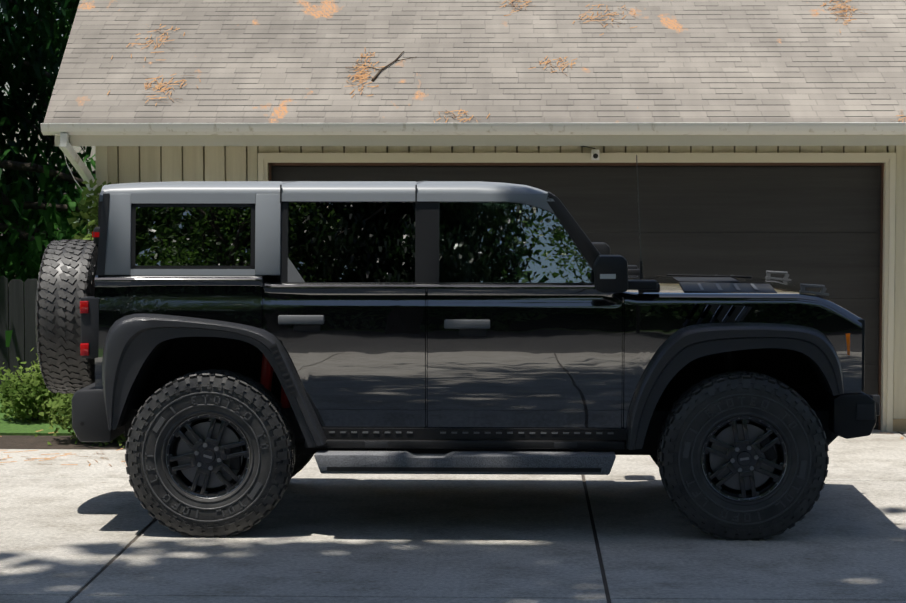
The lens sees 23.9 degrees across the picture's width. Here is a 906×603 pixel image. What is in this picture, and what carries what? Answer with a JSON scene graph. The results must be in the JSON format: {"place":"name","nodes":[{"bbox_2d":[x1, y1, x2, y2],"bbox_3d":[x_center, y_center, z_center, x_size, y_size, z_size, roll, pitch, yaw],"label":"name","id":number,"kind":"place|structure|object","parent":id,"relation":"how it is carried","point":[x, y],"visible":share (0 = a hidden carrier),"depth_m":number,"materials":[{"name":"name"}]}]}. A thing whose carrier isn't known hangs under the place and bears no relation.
{"place":"outdoors","nodes":[
{"label":"outdoors","id":0,"kind":"place"},
{"bbox_2d":[0,378,74,435],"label":"lawn grass","id":1,"kind":"structure","parent":0,"point":[16,427],"depth_m":17.17,"materials":[{"name":"green plant"}]},
{"bbox_2d":[0,349,70,422],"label":"shrub","id":2,"kind":"object","parent":1,"relation":"on","point":[19,396],"visible":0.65,"depth_m":17.53,"materials":[{"name":"green plant"}]},
{"bbox_2d":[0,0,95,186],"label":"sky","id":3,"kind":"structure","parent":0,"point":[77,149],"materials":[{"name":"white"}]},
{"bbox_2d":[0,187,127,449],"bbox_3d":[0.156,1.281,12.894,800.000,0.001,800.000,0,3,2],"label":"ground","id":4,"kind":"structure","parent":0,"point":[28,442],"depth_m":16.30,"materials":[{"name":"soil"}]},
{"bbox_2d":[0,276,40,390],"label":"fence","id":5,"kind":"object","parent":4,"relation":"on","point":[20,296],"visible":0.21,"depth_m":19.98,"materials":[{"name":"grey wood"}]},
{"bbox_2d":[0,0,95,346],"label":"conifer tree","id":6,"kind":"object","parent":4,"relation":"on","point":[48,220],"visible":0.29,"depth_m":22.00,"materials":[{"name":"green plant"}]},
{"bbox_2d":[0,0,95,335],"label":"conifer tree","id":7,"kind":"object","parent":4,"relation":"on","point":[33,70],"visible":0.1,"depth_m":22.86,"materials":[{"name":"green plant"}]},
{"bbox_2d":[0,0,95,334],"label":"conifer tree","id":8,"kind":"object","parent":4,"relation":"on","point":[93,172],"depth_m":26.45,"materials":[{"name":"green plant"}]},
{"bbox_2d":[35,390,126,447],"bbox_3d":[-2.644,0.795,16.369,1.095,0.813,1.028,0,3,2],"label":"shrub","id":9,"kind":"object","parent":4,"relation":"on","point":[59,404],"visible":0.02,"depth_m":16.28,"materials":[{"name":"green plant"}]},
{"bbox_2d":[67,178,110,240],"bbox_3d":[-2.725,0.050,16.704,0.725,2.021,0.760,0,3,2],"label":"tall shrub","id":10,"kind":"object","parent":4,"relation":"on","point":[85,213],"visible":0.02,"depth_m":16.60,"materials":[{"name":"green plant"}]},
{"bbox_2d":[0,430,905,602],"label":"concrete driveway","id":11,"kind":"structure","parent":4,"relation":"on","point":[314,535],"depth_m":11.68,"materials":[{"name":"grey concrete"}]},
{"bbox_2d":[0,430,903,465],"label":"driveway litter","id":12,"kind":"object","parent":11,"relation":"on","point":[84,456],"visible":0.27,"depth_m":15.17,"materials":[{"name":"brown wood"}]},
{"bbox_2d":[35,155,879,540],"bbox_3d":[0.009,0.199,12.835,4.884,2.134,2.480,0,3,2],"label":"suv","id":13,"kind":"object","parent":11,"relation":"on","point":[229,357],"visible":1,"depth_m":11.88,"materials":[{"name":"black paint"}]},
{"bbox_2d":[67,432,905,602],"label":"driveway joint filler","id":14,"kind":"object","parent":11,"relation":"in","point":[606,589],"depth_m":11.45,"materials":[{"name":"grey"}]},
{"bbox_2d":[40,122,905,431],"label":"garage","id":15,"kind":"structure","parent":4,"relation":"on","point":[820,204],"depth_m":16.86,"materials":[{"name":"beige wood"}]},
{"bbox_2d":[44,0,905,122],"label":"garage roof","id":16,"kind":"structure","parent":15,"relation":"attached to","point":[663,61],"depth_m":17.74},
{"bbox_2d":[355,51,415,81],"bbox_3d":[-0.558,-1.945,17.642,0.504,0.020,0.812,0,23,2],"label":"twig","id":17,"kind":"object","parent":16,"relation":"on","point":[377,74],"visible":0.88,"depth_m":17.61,"materials":[{"name":"wood"}]},
{"bbox_2d":[107,0,905,122],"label":"roof pine straw","id":18,"kind":"object","parent":15,"relation":"on","point":[365,75],"visible":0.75,"depth_m":17.69,"materials":[{"name":"orange plant"}]}
]}

